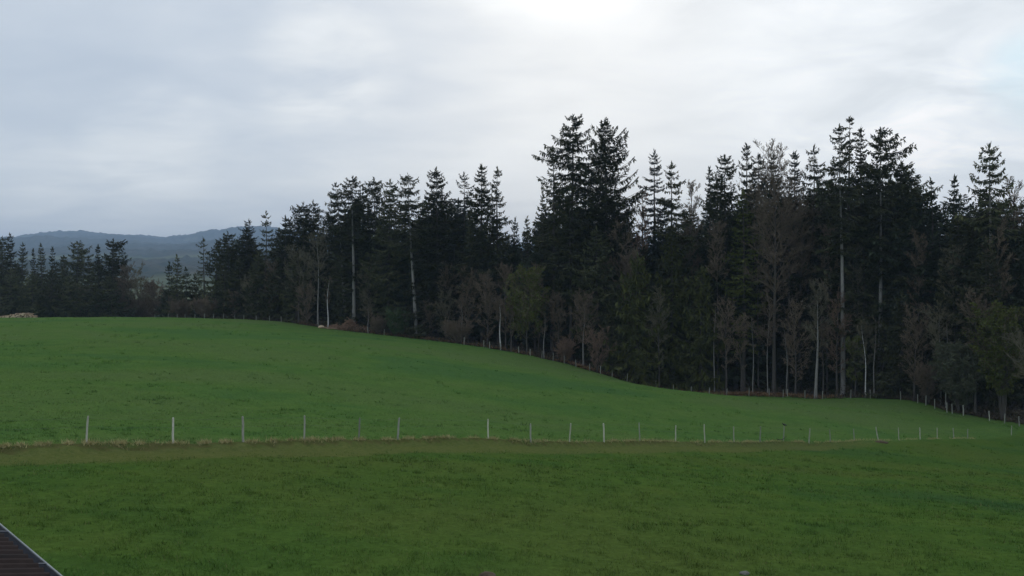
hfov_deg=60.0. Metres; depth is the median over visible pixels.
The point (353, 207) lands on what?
fir tree
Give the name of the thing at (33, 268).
spruce tree
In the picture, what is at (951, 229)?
spruce tree
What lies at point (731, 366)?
spruce tree
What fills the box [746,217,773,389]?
bare tree
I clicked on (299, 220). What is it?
fir tree
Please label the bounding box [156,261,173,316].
spruce tree
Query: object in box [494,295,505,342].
birch tree
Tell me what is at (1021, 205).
spruce tree
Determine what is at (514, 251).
spruce tree
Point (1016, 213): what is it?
bare tree
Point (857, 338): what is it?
bare tree
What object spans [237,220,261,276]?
fir tree
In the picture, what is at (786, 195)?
bare tree
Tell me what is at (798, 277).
spruce tree
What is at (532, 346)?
spruce tree
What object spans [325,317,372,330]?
branch heap
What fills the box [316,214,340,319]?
spruce tree
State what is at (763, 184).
fir tree
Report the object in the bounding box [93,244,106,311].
spruce tree
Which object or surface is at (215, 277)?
fir tree
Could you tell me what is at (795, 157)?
spruce tree
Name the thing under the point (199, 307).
bush
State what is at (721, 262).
spruce tree
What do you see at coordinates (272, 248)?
spruce tree
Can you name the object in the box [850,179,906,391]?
spruce tree
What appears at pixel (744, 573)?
stone
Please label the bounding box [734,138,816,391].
bare tree
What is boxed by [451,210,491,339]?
spruce tree
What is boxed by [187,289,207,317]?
spruce tree
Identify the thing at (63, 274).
spruce tree
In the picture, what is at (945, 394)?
sapling
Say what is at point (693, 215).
spruce tree
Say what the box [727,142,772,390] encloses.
spruce tree
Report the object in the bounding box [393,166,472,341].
spruce tree
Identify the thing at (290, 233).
spruce tree
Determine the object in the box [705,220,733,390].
bare tree
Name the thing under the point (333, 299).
spruce tree
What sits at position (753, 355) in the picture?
sapling
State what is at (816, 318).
bare tree
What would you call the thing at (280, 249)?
spruce tree
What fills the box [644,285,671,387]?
bare tree
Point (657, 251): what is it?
spruce tree
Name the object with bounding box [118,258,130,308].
spruce tree
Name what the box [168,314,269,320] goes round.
wire fence
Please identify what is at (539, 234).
fir tree
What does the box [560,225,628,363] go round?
spruce tree
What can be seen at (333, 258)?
spruce tree
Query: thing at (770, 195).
spruce tree
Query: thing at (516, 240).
spruce tree
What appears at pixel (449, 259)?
spruce tree
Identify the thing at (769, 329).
bare tree
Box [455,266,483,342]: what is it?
bare tree
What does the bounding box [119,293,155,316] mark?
bush
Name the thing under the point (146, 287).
bare tree
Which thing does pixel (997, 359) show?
tree
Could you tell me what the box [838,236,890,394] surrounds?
spruce tree
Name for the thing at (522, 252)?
spruce tree
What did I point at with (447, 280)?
bare tree
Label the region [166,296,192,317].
bush
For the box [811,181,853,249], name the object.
spruce tree
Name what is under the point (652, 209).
fir tree
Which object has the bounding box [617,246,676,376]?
spruce tree
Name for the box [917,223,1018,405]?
spruce tree
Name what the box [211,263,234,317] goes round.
spruce tree
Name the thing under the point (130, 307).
spruce tree
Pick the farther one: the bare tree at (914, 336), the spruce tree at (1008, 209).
the spruce tree at (1008, 209)
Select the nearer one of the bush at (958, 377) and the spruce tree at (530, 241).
the bush at (958, 377)
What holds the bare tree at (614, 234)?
on the ground at (256, 333)
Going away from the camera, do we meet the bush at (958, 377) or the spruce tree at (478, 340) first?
the bush at (958, 377)
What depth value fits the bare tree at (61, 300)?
231.10 m
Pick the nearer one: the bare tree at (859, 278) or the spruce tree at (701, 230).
the bare tree at (859, 278)
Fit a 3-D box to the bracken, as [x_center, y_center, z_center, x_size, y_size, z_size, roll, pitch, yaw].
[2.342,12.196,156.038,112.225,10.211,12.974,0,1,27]
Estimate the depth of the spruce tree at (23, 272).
235.48 m
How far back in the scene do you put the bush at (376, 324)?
171.69 m
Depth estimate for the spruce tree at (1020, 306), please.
118.90 m
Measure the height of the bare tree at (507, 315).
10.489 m
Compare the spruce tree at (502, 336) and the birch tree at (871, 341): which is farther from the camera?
the spruce tree at (502, 336)
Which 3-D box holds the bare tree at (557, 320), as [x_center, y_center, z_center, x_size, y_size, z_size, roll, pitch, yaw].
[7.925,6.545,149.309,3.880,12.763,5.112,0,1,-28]
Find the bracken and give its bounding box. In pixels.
[300,322,862,398]
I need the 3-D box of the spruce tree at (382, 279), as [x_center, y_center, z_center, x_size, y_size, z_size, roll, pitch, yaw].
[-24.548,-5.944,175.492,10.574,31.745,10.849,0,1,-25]
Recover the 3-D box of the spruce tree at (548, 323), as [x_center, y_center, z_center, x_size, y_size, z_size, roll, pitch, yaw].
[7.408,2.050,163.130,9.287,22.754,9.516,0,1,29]
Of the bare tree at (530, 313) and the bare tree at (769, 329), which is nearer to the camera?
the bare tree at (769, 329)
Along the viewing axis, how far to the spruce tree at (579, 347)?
157.52 m
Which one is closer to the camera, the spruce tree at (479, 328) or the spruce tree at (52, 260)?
the spruce tree at (479, 328)
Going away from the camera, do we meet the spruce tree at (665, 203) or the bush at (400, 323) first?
the spruce tree at (665, 203)
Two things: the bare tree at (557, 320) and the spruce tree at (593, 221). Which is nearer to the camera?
the bare tree at (557, 320)
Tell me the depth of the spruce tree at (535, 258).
159.32 m
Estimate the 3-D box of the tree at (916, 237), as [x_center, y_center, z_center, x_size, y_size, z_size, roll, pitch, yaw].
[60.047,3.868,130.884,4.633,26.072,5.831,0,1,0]
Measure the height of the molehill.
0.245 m
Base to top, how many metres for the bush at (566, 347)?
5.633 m
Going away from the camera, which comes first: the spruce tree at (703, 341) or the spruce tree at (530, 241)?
the spruce tree at (703, 341)
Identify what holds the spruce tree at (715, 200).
on the ground at (256, 333)
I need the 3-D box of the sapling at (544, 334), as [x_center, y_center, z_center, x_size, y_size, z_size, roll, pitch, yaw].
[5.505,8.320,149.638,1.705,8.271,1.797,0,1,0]
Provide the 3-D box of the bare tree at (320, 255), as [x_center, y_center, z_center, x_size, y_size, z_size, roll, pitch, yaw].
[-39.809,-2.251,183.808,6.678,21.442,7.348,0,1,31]
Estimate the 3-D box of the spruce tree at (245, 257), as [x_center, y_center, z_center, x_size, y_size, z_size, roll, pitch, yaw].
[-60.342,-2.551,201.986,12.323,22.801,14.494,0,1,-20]
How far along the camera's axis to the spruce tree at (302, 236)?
192.54 m
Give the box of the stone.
[739,571,749,574]
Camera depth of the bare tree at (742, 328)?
141.97 m
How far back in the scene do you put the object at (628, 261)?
149.25 m
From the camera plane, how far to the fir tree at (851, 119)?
142.13 m
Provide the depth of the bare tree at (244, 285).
193.02 m
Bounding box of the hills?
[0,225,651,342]
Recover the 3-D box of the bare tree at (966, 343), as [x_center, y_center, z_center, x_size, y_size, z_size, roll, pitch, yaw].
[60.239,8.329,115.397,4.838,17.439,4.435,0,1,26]
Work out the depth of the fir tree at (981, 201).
121.64 m
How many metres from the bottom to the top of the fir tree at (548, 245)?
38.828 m
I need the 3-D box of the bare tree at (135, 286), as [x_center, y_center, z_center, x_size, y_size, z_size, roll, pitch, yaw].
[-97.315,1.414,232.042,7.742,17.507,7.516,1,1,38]
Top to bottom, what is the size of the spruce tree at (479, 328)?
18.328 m
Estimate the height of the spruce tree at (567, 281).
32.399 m
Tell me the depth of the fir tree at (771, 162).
160.74 m
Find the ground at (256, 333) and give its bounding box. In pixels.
[0,317,1023,575]
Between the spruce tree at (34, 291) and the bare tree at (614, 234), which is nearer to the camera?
the bare tree at (614, 234)
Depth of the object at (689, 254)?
152.61 m
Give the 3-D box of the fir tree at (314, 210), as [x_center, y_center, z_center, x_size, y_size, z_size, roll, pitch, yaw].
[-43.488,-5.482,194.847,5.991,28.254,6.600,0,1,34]
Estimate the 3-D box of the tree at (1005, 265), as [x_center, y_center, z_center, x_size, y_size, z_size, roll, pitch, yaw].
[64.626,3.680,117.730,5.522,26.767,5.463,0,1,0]
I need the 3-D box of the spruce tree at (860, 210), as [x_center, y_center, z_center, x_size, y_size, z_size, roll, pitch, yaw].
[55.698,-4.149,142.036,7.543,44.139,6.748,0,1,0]
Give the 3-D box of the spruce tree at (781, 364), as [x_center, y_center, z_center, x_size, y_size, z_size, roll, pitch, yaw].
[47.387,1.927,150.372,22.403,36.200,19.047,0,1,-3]
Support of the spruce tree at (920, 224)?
on the ground at (256, 333)
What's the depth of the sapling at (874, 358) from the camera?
130.82 m
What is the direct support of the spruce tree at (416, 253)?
on the ground at (256, 333)
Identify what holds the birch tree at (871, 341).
on the ground at (256, 333)
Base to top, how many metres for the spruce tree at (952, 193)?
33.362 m
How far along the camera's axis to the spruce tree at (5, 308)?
227.42 m
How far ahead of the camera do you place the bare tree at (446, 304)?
162.81 m
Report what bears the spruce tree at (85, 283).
on the ground at (256, 333)
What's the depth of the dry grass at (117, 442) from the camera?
42.53 m
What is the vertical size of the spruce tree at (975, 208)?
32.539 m
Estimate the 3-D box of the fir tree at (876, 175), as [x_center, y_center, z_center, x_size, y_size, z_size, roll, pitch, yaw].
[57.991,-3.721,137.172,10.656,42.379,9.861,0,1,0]
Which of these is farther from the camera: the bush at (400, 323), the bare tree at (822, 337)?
the bush at (400, 323)
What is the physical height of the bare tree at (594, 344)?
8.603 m
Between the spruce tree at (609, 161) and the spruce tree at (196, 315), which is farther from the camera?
the spruce tree at (196, 315)
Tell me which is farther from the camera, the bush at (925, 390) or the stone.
the bush at (925, 390)
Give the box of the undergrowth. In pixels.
[134,312,1023,424]
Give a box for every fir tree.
[0,235,16,293]
[62,240,103,301]
[94,238,134,300]
[183,237,214,300]
[205,240,223,313]
[213,231,243,317]
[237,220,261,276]
[278,201,329,316]
[300,200,325,319]
[312,182,351,314]
[327,175,378,323]
[348,176,399,304]
[383,173,432,333]
[450,172,476,276]
[479,167,514,345]
[521,145,574,357]
[527,190,557,353]
[531,114,599,357]
[629,148,673,296]
[695,154,756,391]
[749,154,771,382]
[763,154,783,296]
[792,145,835,393]
[812,124,872,395]
[841,115,864,320]
[852,127,917,376]
[869,160,943,389]
[950,143,1023,393]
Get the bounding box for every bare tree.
[48,290,71,316]
[115,261,139,315]
[121,262,153,316]
[136,276,158,316]
[146,278,166,314]
[239,274,263,316]
[278,244,313,322]
[290,279,317,322]
[301,227,337,323]
[357,263,377,328]
[429,285,457,339]
[437,260,459,340]
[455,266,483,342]
[472,269,507,347]
[488,261,521,349]
[499,297,517,351]
[502,263,550,351]
[526,262,548,356]
[546,290,571,361]
[569,288,600,365]
[579,324,616,372]
[602,215,636,347]
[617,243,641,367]
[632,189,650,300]
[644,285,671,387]
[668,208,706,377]
[680,179,701,310]
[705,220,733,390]
[711,295,742,392]
[726,312,750,391]
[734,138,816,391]
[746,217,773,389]
[752,286,781,392]
[776,168,803,390]
[776,192,829,392]
[777,297,814,393]
[801,278,837,398]
[812,223,848,393]
[812,316,833,394]
[824,287,852,396]
[841,335,867,395]
[844,243,871,390]
[898,301,934,398]
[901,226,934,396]
[920,299,959,403]
[955,286,992,412]
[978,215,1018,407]
[988,176,1023,405]
[1002,322,1023,394]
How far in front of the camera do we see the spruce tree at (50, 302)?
227.25 m
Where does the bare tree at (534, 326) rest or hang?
on the ground at (256, 333)
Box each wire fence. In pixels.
[9,415,1011,443]
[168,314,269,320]
[318,322,1019,425]
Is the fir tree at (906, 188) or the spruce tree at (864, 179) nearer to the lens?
the fir tree at (906, 188)
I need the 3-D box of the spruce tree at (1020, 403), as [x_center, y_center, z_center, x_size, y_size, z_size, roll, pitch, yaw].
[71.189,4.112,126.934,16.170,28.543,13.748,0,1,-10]
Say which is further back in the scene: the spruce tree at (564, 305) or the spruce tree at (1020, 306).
the spruce tree at (564, 305)
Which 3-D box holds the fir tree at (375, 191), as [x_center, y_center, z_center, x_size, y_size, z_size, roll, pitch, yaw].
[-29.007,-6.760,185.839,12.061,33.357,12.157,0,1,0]
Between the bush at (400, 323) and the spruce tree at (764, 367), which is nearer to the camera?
the spruce tree at (764, 367)
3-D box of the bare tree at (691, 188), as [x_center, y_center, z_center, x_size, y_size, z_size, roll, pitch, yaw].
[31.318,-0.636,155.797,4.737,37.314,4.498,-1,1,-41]
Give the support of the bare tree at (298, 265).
on the ground at (256, 333)
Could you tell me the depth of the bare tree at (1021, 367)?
109.06 m
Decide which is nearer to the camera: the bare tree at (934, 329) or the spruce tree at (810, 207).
the bare tree at (934, 329)
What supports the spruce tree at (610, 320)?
on the ground at (256, 333)
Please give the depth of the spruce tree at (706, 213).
173.40 m
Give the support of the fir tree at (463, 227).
on the ground at (256, 333)
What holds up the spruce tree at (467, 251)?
on the ground at (256, 333)
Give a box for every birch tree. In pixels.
[322,277,332,326]
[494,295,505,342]
[848,319,876,394]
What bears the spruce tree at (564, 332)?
on the ground at (256, 333)
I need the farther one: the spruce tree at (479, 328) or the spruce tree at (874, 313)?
the spruce tree at (479, 328)
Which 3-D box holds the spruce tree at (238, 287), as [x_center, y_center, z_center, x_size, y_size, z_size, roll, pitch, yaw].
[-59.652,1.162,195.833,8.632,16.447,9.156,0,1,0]
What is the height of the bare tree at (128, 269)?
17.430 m
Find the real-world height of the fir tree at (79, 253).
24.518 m
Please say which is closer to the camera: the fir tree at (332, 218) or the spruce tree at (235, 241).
the fir tree at (332, 218)
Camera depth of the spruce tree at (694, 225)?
168.02 m
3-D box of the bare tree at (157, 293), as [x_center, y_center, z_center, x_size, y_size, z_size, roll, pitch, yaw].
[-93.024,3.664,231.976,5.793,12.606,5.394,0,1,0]
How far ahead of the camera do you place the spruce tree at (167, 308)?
214.70 m
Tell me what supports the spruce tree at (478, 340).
on the ground at (256, 333)
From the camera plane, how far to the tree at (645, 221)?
153.93 m
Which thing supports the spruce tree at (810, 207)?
on the ground at (256, 333)
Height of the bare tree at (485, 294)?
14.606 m
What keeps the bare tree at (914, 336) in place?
on the ground at (256, 333)
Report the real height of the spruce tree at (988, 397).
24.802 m
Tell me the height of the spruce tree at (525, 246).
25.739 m
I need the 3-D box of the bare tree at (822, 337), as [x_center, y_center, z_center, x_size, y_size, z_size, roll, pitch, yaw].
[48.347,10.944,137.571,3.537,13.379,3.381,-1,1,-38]
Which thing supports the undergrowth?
on the ground at (256, 333)
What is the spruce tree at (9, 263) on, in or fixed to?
on the ground at (256, 333)
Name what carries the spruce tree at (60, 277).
on the ground at (256, 333)
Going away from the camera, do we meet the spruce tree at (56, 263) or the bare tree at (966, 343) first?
the bare tree at (966, 343)
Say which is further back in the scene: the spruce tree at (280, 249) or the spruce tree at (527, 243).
the spruce tree at (280, 249)
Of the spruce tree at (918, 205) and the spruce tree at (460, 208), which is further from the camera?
the spruce tree at (460, 208)
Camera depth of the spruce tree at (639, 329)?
145.00 m
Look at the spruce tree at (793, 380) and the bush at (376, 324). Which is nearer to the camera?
the spruce tree at (793, 380)
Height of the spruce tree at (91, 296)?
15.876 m
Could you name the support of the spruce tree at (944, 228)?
on the ground at (256, 333)
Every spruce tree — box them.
[0,232,21,315]
[0,267,29,315]
[9,242,34,307]
[12,271,49,314]
[28,249,40,310]
[31,268,69,317]
[33,243,49,311]
[46,246,60,316]
[52,255,75,313]
[52,262,62,287]
[55,258,73,315]
[70,271,109,316]
[78,256,95,316]
[88,273,136,316]
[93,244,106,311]
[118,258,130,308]
[119,291,137,316]
[153,290,171,316]
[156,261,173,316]
[161,255,187,317]
[163,284,184,315]
[179,267,194,316]
[187,274,200,317]
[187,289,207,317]
[202,278,222,318]
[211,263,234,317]
[218,228,270,317]
[219,239,242,271]
[220,257,256,318]
[241,211,281,318]
[259,215,298,320]
[259,227,281,307]
[262,221,315,319]
[273,254,323,322]
[280,235,321,320]
[304,240,338,324]
[315,265,347,324]
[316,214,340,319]
[318,201,386,328]
[329,208,372,323]
[334,202,394,331]
[359,179,411,333]
[383,224,424,328]
[391,239,427,336]
[392,204,416,272]
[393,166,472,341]
[396,196,456,337]
[398,207,439,333]
[419,202,469,302]
[425,236,478,340]
[441,220,502,340]
[447,197,477,236]
[447,235,486,338]
[449,164,507,341]
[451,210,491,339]
[461,251,503,340]
[474,224,510,346]
[478,259,523,348]
[494,233,523,285]
[494,242,526,346]
[500,218,531,346]
[502,240,555,356]
[509,251,553,353]
[516,230,534,269]
[518,215,542,348]
[521,212,552,350]
[523,194,582,251]
[528,240,573,343]
[533,218,568,350]
[537,208,588,361]
[539,183,599,360]
[540,243,594,356]
[557,234,609,363]
[559,192,639,335]
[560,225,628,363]
[567,117,647,285]
[578,234,633,369]
[581,287,631,377]
[585,213,651,372]
[602,253,674,386]
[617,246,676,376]
[636,225,696,360]
[638,228,715,389]
[649,161,698,327]
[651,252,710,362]
[669,265,727,391]
[675,211,702,236]
[681,220,702,274]
[681,226,711,380]
[687,214,771,392]
[692,202,717,260]
[696,166,717,364]
[697,235,753,388]
[698,188,802,390]
[700,208,755,385]
[701,177,733,244]
[716,187,769,391]
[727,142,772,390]
[736,193,839,393]
[752,218,793,376]
[757,181,803,214]
[762,197,835,391]
[765,217,855,391]
[767,194,785,380]
[780,150,805,278]
[784,186,836,266]
[798,213,881,395]
[809,217,907,394]
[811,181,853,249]
[822,168,889,233]
[828,191,862,391]
[837,126,877,331]
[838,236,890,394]
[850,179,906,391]
[858,168,944,389]
[861,196,957,391]
[894,239,946,381]
[896,208,961,397]
[903,215,983,403]
[913,177,945,364]
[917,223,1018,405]
[930,173,963,362]
[938,211,1023,392]
[940,191,1019,328]
[940,193,978,236]
[942,222,973,247]
[950,235,1023,414]
[966,199,1010,299]
[977,236,1023,409]
[986,219,1023,407]
[1001,198,1022,224]
[1010,199,1023,231]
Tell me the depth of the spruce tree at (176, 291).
210.54 m
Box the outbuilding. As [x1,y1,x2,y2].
[0,523,62,575]
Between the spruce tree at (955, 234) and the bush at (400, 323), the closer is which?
the spruce tree at (955, 234)
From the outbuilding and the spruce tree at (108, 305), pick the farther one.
the spruce tree at (108, 305)
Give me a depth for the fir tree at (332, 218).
185.87 m
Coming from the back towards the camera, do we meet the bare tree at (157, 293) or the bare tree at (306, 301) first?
the bare tree at (157, 293)
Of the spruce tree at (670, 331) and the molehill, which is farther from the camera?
the spruce tree at (670, 331)
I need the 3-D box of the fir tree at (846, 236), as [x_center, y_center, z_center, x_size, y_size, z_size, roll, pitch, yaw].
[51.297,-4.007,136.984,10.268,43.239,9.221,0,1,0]
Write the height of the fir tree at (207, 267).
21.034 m
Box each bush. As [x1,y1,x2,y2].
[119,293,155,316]
[139,300,160,316]
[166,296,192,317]
[188,295,219,317]
[368,314,387,332]
[384,306,412,336]
[440,316,473,343]
[552,334,578,363]
[907,359,941,403]
[928,338,990,413]
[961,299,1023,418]
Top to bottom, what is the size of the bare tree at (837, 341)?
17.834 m
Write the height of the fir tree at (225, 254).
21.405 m
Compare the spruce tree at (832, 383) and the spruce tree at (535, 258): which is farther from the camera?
the spruce tree at (535, 258)
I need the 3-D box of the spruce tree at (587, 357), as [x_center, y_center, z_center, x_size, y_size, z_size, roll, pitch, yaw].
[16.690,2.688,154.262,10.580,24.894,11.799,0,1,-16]
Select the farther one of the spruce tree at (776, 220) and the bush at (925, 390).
the spruce tree at (776, 220)
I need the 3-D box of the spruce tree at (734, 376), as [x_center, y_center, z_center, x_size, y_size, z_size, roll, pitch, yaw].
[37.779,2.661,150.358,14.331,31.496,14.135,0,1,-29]
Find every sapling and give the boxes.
[458,301,466,341]
[541,313,548,358]
[709,304,720,390]
[750,320,756,391]
[782,326,792,393]
[871,315,878,395]
[943,322,946,407]
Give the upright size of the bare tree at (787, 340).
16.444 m
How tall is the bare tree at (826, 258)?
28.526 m
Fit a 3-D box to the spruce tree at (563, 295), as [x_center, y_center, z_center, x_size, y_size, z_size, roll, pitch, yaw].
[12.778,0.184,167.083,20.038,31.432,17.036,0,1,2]
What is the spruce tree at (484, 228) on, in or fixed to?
on the ground at (256, 333)
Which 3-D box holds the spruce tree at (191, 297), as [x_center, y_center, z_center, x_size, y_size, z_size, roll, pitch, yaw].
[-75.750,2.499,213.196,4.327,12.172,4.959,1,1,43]
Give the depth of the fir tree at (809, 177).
146.59 m
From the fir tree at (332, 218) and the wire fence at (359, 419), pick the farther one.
the fir tree at (332, 218)
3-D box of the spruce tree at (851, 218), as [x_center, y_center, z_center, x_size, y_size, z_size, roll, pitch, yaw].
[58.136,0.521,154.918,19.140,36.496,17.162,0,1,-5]
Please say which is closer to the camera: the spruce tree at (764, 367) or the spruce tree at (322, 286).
the spruce tree at (764, 367)
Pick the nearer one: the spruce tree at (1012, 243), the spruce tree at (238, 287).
the spruce tree at (1012, 243)
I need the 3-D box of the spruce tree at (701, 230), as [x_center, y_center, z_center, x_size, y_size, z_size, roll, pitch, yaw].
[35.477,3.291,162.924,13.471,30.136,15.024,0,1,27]
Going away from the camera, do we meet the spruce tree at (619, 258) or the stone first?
the stone
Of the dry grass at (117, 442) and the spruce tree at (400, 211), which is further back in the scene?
the spruce tree at (400, 211)
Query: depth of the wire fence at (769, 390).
136.20 m
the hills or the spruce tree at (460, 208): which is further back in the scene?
the hills
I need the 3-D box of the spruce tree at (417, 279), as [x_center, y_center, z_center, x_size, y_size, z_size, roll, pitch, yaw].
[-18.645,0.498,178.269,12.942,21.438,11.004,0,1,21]
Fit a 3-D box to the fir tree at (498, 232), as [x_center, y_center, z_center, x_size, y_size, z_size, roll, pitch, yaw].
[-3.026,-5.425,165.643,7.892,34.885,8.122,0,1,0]
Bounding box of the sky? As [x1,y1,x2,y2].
[0,0,1023,244]
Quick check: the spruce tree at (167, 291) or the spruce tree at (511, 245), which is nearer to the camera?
the spruce tree at (511, 245)
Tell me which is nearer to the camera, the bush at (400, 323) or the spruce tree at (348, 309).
the bush at (400, 323)
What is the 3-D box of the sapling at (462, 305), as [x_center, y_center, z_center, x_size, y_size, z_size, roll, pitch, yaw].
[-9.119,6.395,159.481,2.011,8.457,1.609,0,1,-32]
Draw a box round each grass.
[0,434,973,452]
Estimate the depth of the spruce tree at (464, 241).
174.88 m
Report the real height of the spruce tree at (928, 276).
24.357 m
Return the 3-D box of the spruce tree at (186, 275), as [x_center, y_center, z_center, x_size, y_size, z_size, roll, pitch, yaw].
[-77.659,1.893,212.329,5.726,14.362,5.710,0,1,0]
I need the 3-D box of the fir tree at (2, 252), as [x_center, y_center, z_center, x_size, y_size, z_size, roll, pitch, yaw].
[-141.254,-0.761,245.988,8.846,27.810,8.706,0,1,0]
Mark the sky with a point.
(160, 118)
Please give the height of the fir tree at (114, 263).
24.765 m
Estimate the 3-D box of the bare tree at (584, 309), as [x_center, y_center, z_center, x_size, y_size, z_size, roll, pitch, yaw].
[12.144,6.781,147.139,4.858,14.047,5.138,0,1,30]
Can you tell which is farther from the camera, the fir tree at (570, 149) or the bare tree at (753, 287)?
the fir tree at (570, 149)
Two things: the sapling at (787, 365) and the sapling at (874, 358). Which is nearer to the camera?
the sapling at (874, 358)
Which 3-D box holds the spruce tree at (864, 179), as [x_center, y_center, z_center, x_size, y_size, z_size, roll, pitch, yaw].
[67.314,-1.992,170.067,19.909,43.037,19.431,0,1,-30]
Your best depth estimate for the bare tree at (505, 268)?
156.82 m
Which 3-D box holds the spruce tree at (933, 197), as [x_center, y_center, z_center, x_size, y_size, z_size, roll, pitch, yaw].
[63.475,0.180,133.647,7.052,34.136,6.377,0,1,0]
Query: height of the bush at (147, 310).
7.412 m
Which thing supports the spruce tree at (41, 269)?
on the ground at (256, 333)
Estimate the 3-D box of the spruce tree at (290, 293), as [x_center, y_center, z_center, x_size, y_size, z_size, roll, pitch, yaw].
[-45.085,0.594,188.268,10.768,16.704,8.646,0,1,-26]
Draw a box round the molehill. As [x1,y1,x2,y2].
[479,571,495,575]
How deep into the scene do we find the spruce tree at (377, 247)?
181.95 m
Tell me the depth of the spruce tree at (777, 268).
151.95 m
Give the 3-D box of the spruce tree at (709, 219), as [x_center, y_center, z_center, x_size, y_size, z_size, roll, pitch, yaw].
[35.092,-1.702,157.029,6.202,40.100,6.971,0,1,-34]
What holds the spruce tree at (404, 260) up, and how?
on the ground at (256, 333)
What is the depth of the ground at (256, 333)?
41.23 m
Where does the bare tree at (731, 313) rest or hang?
on the ground at (256, 333)
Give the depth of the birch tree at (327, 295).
179.57 m
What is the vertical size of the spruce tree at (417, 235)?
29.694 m
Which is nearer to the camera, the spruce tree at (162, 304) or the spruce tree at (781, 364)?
the spruce tree at (781, 364)
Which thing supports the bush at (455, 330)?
on the ground at (256, 333)
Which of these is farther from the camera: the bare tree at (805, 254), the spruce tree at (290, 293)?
the spruce tree at (290, 293)
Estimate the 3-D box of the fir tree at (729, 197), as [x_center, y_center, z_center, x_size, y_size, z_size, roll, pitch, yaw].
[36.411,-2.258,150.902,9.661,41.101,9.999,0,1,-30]
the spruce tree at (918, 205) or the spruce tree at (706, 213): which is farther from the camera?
the spruce tree at (706, 213)
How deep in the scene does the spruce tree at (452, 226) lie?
178.17 m
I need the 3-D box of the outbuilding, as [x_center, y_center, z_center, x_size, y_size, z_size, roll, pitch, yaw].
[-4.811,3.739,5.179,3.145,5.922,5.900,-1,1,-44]
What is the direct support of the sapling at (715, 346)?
on the ground at (256, 333)
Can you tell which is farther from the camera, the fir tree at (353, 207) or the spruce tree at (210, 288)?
the spruce tree at (210, 288)
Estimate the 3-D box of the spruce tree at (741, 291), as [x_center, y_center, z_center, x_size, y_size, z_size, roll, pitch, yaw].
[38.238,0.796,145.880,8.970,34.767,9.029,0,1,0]
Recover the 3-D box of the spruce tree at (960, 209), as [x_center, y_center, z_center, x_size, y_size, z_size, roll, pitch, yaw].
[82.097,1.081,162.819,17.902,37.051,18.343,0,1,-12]
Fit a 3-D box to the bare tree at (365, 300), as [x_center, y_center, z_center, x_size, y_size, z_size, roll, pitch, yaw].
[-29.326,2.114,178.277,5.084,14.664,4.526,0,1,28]
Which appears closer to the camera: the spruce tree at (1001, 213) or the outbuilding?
the outbuilding
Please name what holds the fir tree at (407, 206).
on the ground at (256, 333)
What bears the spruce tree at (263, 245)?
on the ground at (256, 333)

